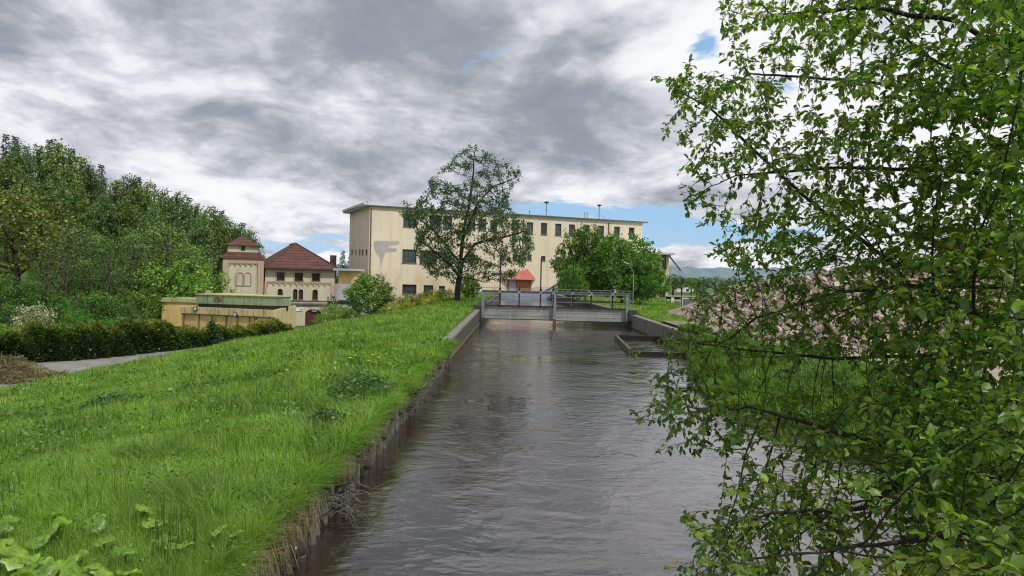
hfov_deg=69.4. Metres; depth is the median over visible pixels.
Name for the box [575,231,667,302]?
round bush
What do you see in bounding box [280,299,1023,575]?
canal water
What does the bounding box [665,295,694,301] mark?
loading canopy
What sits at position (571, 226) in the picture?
window
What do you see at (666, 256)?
annex building
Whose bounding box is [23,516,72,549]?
butterbur plant
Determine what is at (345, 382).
nettle patch
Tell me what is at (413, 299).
yellow shrub
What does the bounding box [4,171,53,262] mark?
beech tree
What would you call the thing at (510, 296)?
intake deck
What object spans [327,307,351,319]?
yellow shrub
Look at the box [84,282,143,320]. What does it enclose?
undergrowth bush
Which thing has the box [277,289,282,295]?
window
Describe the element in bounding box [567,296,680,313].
lawn grass
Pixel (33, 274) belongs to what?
undergrowth bush
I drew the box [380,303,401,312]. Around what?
yellow shrub
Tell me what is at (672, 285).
wooded hill
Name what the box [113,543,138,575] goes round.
butterbur plant
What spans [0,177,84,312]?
maple tree
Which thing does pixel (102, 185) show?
sparse tree
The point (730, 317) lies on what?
rubble heap
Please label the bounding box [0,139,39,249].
beech tree
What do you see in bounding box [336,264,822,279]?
distant hills
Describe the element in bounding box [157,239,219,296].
open tree
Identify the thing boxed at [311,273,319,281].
window
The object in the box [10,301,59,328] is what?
blossoming bush
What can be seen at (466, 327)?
concrete wall
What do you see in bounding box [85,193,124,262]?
beech tree
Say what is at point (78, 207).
beech tree
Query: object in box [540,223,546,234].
window
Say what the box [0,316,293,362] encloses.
hedge
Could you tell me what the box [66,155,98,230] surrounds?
beech tree
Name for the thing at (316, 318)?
yellow shrub
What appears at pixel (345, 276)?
storage shed
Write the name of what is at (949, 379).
nettle patch
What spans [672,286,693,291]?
white house
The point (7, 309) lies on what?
undergrowth bush
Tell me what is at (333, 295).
pipe rack
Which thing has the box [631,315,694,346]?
concrete wall
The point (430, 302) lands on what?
yellow shrub
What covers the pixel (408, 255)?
window
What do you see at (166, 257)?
bare limbed tree
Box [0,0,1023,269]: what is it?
sky
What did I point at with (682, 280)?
lamp post
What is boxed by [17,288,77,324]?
undergrowth bush
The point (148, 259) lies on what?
open tree
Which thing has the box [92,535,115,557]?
butterbur plant
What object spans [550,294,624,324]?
channel wall
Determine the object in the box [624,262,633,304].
street lamp
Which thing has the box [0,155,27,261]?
beech tree
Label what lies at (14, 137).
spruce tree
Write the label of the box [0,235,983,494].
ground
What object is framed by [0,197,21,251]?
maple tree
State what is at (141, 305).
undergrowth bush
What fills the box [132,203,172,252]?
beech tree
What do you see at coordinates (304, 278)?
old mill building
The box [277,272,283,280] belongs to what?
window
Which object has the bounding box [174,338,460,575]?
edge grass
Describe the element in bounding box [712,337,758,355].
nettle patch
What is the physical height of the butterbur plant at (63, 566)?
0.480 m
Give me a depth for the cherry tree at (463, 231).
63.86 m
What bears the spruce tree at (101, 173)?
on the ground at (24, 277)
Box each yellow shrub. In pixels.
[311,314,333,323]
[317,302,354,320]
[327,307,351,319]
[337,309,361,318]
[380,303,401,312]
[388,296,412,306]
[398,302,414,309]
[400,294,424,305]
[412,291,438,302]
[420,295,441,305]
[429,289,446,299]
[436,288,461,300]
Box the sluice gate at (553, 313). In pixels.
[470,256,637,327]
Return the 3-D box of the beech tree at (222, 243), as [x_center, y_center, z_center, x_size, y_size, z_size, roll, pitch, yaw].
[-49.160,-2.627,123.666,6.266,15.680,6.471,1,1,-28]
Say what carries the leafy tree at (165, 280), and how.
on the ground at (24, 277)
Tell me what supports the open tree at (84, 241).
on the ground at (24, 277)
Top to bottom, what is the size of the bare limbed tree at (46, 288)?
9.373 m
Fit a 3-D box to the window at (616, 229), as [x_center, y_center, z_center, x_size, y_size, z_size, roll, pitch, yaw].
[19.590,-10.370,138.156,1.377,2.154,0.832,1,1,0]
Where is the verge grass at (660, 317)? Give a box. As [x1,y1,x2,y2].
[637,311,699,322]
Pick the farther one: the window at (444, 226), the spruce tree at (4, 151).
the spruce tree at (4, 151)
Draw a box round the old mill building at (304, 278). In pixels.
[221,235,338,325]
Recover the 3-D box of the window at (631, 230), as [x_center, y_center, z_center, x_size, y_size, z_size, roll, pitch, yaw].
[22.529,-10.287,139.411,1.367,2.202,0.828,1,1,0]
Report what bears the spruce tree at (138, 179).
on the ground at (24, 277)
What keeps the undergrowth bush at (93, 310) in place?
on the ground at (24, 277)
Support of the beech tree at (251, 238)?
on the ground at (24, 277)
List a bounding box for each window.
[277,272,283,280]
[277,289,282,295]
[293,289,296,299]
[294,273,302,281]
[298,289,302,299]
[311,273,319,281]
[312,290,317,300]
[402,249,416,263]
[402,284,416,294]
[403,214,413,227]
[419,250,436,264]
[424,285,432,294]
[442,217,451,228]
[468,219,475,230]
[478,219,485,230]
[527,222,533,234]
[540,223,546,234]
[555,224,560,235]
[569,224,574,236]
[614,227,618,237]
[629,228,633,238]
[661,255,665,269]
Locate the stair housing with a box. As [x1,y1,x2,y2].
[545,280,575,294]
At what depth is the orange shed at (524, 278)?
129.59 m
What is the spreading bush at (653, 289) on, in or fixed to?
on the ground at (24, 277)
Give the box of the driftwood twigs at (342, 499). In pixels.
[320,481,378,531]
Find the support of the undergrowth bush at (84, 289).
on the ground at (24, 277)
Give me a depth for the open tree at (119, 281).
89.66 m
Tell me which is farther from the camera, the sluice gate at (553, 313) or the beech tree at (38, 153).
the beech tree at (38, 153)
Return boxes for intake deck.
[501,287,550,299]
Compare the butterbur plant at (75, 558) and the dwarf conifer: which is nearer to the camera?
the butterbur plant at (75, 558)
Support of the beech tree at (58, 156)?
on the ground at (24, 277)
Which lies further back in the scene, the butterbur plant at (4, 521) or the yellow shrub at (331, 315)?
the yellow shrub at (331, 315)
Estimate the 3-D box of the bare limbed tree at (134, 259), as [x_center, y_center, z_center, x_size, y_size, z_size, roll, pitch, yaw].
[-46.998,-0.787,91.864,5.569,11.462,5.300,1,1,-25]
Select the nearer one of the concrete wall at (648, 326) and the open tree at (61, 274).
the concrete wall at (648, 326)
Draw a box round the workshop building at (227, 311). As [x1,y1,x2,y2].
[161,290,295,329]
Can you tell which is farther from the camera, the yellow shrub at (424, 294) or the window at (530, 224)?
the window at (530, 224)
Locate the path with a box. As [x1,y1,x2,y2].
[664,321,886,364]
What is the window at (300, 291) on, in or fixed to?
in the old mill building at (304, 278)
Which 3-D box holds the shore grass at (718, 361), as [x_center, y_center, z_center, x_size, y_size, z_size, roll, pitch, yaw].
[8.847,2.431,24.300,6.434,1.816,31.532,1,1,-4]
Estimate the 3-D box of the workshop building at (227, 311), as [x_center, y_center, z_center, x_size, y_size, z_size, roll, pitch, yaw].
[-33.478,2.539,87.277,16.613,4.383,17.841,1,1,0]
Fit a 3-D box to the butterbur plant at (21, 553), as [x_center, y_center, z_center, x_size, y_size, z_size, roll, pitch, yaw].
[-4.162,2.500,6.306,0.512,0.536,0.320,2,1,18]
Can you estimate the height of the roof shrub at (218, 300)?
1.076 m
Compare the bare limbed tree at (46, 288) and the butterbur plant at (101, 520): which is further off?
the bare limbed tree at (46, 288)
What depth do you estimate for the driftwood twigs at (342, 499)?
10.22 m
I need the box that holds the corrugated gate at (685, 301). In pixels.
[682,297,695,305]
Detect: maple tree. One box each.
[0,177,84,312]
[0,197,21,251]
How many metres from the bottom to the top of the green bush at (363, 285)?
4.203 m
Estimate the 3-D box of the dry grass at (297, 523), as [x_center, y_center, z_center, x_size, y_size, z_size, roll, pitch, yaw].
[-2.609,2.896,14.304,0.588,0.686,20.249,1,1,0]
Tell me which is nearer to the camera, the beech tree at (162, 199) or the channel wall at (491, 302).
the channel wall at (491, 302)
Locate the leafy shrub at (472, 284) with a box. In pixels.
[460,274,481,297]
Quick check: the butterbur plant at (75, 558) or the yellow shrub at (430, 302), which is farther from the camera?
the yellow shrub at (430, 302)
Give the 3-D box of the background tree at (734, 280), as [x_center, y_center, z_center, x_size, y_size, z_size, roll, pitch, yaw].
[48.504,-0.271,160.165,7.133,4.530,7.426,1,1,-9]
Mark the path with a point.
(682, 322)
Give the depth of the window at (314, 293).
111.21 m
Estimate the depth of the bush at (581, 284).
81.37 m
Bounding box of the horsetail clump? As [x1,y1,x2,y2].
[153,495,197,560]
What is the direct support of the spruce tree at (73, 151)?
on the ground at (24, 277)
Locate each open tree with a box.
[36,247,85,313]
[42,220,112,308]
[62,256,119,312]
[79,230,122,310]
[91,226,153,288]
[98,265,145,304]
[110,240,171,315]
[116,216,198,319]
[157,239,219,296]
[194,242,225,292]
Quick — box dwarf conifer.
[202,318,224,346]
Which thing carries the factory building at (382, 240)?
on the ground at (24, 277)
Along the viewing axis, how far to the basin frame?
39.01 m
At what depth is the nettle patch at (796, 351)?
23.92 m
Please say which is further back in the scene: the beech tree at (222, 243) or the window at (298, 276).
the beech tree at (222, 243)
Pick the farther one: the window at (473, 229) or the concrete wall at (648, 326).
the window at (473, 229)
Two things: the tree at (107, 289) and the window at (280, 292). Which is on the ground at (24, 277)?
the tree at (107, 289)
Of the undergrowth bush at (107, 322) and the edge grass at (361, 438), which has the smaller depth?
the edge grass at (361, 438)
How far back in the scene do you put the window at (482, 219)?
127.78 m
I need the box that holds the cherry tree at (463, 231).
[399,140,535,301]
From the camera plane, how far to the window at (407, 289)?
122.91 m
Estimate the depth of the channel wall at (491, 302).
87.30 m
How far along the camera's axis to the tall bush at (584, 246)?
86.67 m
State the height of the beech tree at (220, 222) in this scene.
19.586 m
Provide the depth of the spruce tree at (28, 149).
147.59 m
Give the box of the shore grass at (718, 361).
[677,324,1018,482]
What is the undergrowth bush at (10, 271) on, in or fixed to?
on the ground at (24, 277)
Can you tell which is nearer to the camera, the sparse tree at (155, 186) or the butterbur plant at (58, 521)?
the butterbur plant at (58, 521)
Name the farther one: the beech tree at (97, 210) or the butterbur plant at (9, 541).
the beech tree at (97, 210)
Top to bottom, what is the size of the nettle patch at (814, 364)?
1.170 m
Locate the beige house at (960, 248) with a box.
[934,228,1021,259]
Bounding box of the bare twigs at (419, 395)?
[402,375,439,419]
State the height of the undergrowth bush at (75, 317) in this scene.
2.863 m
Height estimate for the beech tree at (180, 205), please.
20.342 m
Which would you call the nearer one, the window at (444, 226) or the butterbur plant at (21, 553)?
the butterbur plant at (21, 553)
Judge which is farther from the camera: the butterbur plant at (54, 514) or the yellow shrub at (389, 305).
the yellow shrub at (389, 305)
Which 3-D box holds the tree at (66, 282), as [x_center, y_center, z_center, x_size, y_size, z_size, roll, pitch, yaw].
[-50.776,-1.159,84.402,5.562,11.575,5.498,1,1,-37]
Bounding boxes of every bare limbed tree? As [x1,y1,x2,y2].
[23,243,70,324]
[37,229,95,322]
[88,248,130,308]
[111,237,158,305]
[147,227,190,297]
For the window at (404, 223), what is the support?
in the factory building at (382, 240)
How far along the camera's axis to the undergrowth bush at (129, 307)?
77.82 m
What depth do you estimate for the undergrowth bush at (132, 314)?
77.98 m
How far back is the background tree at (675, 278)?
149.63 m
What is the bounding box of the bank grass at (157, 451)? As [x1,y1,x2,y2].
[0,293,489,575]
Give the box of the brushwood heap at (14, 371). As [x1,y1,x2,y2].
[0,351,69,384]
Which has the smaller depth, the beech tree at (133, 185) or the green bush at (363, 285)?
the green bush at (363, 285)
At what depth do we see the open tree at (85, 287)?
87.50 m
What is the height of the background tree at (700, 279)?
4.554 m
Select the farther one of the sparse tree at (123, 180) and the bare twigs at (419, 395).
the sparse tree at (123, 180)
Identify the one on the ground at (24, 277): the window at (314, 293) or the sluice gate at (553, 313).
the sluice gate at (553, 313)
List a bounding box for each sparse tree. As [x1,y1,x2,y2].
[80,166,107,220]
[107,176,129,223]
[138,178,165,208]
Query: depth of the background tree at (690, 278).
189.33 m
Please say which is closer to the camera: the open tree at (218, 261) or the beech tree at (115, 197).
the open tree at (218, 261)
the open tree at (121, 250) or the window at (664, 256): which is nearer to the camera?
the open tree at (121, 250)
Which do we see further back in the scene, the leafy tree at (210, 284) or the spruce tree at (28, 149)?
the spruce tree at (28, 149)
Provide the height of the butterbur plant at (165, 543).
0.421 m
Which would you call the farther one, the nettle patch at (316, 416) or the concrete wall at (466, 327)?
the concrete wall at (466, 327)
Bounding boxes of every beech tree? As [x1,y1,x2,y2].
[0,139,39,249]
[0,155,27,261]
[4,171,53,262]
[23,143,63,224]
[30,167,79,265]
[34,138,85,237]
[56,179,94,262]
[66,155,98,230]
[73,163,107,243]
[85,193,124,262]
[97,180,140,271]
[106,198,143,271]
[116,173,144,227]
[131,182,161,240]
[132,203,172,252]
[139,188,172,230]
[155,190,195,244]
[156,208,196,272]
[182,200,208,246]
[182,217,216,294]
[189,205,230,269]
[198,225,231,290]
[219,216,239,249]
[224,223,247,251]
[245,227,268,256]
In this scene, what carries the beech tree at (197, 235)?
on the ground at (24, 277)
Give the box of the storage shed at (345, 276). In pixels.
[333,268,366,315]
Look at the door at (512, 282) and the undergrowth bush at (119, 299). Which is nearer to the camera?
the undergrowth bush at (119, 299)
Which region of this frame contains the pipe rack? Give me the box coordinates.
[327,293,350,318]
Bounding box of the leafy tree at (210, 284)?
[171,262,234,296]
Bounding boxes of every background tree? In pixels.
[669,273,688,295]
[671,277,693,290]
[685,277,705,292]
[691,276,717,294]
[697,276,730,290]
[717,278,742,285]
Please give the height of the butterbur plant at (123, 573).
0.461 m
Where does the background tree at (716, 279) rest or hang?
on the ground at (24, 277)
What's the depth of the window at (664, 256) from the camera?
134.21 m
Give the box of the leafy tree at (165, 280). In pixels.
[132,256,215,318]
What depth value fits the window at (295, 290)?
110.02 m
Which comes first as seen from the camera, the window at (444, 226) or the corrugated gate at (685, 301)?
the corrugated gate at (685, 301)
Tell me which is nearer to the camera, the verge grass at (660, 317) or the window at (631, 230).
the verge grass at (660, 317)
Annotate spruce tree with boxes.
[0,134,10,227]
[6,136,21,181]
[18,145,30,246]
[40,139,54,253]
[62,148,86,255]
[94,164,108,243]
[135,177,143,275]
[184,197,194,224]
[334,251,346,300]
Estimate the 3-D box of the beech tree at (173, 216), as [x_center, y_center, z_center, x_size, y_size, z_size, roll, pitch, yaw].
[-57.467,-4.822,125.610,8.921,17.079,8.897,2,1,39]
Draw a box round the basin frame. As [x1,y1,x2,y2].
[614,335,685,356]
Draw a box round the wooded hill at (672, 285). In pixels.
[336,266,764,288]
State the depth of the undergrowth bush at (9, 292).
80.05 m
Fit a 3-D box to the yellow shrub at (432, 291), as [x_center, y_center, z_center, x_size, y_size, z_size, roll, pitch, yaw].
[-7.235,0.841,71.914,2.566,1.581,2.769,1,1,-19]
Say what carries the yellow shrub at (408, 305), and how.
on the ground at (24, 277)
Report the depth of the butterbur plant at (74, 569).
6.13 m
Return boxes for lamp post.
[681,278,683,306]
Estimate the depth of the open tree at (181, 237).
103.42 m
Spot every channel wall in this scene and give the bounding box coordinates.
[484,293,500,309]
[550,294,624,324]
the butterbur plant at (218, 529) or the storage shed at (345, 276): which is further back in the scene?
the storage shed at (345, 276)
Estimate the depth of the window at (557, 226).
133.52 m
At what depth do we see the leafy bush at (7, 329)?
58.17 m
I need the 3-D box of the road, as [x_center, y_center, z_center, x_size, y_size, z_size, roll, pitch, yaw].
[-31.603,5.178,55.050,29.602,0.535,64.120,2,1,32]
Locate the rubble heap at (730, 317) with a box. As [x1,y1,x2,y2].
[667,258,1023,354]
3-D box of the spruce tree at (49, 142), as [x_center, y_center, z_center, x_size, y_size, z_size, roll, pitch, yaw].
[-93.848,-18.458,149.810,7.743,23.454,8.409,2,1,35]
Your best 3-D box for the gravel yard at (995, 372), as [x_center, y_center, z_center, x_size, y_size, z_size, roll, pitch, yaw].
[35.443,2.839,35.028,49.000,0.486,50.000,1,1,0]
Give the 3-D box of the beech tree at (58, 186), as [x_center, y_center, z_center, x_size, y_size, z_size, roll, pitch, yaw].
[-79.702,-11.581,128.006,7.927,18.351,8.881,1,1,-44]
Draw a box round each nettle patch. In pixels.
[68,392,144,414]
[301,405,346,427]
[325,366,394,402]
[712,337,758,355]
[771,360,859,401]
[778,343,857,365]
[902,378,996,406]
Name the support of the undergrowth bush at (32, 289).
on the ground at (24, 277)
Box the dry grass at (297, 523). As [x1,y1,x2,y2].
[227,368,436,575]
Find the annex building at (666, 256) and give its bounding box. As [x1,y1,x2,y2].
[614,252,680,296]
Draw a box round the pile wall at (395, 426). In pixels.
[245,353,449,575]
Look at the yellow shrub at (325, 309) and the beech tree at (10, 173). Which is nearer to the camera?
the yellow shrub at (325, 309)
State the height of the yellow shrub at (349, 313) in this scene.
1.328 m
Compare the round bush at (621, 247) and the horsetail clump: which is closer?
the horsetail clump
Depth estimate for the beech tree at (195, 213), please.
134.46 m
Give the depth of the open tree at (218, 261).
107.67 m
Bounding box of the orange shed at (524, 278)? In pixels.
[496,269,535,290]
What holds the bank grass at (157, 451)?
on the ground at (24, 277)
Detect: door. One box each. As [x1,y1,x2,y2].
[305,309,320,324]
[509,279,515,290]
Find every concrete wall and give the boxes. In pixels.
[444,309,479,358]
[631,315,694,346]
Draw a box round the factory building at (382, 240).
[342,201,647,311]
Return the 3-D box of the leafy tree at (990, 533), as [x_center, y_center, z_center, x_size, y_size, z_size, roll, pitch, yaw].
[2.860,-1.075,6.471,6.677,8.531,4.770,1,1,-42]
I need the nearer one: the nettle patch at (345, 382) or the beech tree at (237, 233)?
the nettle patch at (345, 382)
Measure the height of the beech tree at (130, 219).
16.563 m
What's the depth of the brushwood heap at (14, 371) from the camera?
41.76 m
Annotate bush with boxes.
[0,273,37,321]
[0,303,27,331]
[0,323,21,332]
[3,266,24,278]
[4,282,45,314]
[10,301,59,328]
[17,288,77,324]
[26,268,40,278]
[58,308,95,329]
[67,288,123,323]
[70,275,95,296]
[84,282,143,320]
[98,316,121,325]
[99,297,139,323]
[110,288,163,321]
[122,308,149,320]
[342,271,397,315]
[549,222,617,300]
[555,264,589,301]
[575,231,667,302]
[608,253,671,304]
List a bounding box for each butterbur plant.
[0,514,19,537]
[0,538,17,555]
[0,545,54,571]
[10,556,53,575]
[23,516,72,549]
[44,509,65,521]
[48,559,75,575]
[65,549,88,561]
[66,563,113,575]
[81,512,106,537]
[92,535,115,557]
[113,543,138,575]
[114,568,143,575]
[135,503,153,516]
[142,517,162,532]
[156,534,194,555]
[209,524,244,556]
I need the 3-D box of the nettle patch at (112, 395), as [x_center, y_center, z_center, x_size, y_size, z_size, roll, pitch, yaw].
[-9.548,2.780,17.555,1.374,0.665,2.469,1,1,0]
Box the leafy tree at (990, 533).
[626,0,1023,575]
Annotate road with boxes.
[0,347,203,386]
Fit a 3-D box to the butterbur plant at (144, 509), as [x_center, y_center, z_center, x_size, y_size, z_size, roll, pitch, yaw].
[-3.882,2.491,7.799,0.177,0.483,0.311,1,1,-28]
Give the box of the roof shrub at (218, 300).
[212,296,220,304]
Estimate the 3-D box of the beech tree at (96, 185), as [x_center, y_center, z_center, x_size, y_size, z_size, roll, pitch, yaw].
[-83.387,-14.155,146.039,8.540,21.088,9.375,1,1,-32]
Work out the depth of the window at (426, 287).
124.21 m
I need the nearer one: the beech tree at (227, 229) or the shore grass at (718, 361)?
the shore grass at (718, 361)
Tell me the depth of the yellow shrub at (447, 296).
69.64 m
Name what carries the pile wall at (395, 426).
on the ground at (24, 277)
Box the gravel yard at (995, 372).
[689,322,1023,392]
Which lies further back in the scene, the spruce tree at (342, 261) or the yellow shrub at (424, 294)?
the spruce tree at (342, 261)
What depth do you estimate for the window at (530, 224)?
131.39 m
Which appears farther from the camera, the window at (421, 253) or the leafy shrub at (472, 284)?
the window at (421, 253)
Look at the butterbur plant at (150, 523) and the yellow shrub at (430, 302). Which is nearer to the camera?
the butterbur plant at (150, 523)
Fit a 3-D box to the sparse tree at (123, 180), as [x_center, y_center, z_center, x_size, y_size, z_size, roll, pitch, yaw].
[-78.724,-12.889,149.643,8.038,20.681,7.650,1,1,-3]
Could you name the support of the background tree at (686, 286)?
on the ground at (24, 277)
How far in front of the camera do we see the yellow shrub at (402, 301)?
63.72 m
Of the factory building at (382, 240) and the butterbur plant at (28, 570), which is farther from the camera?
the factory building at (382, 240)
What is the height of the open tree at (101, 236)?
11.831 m

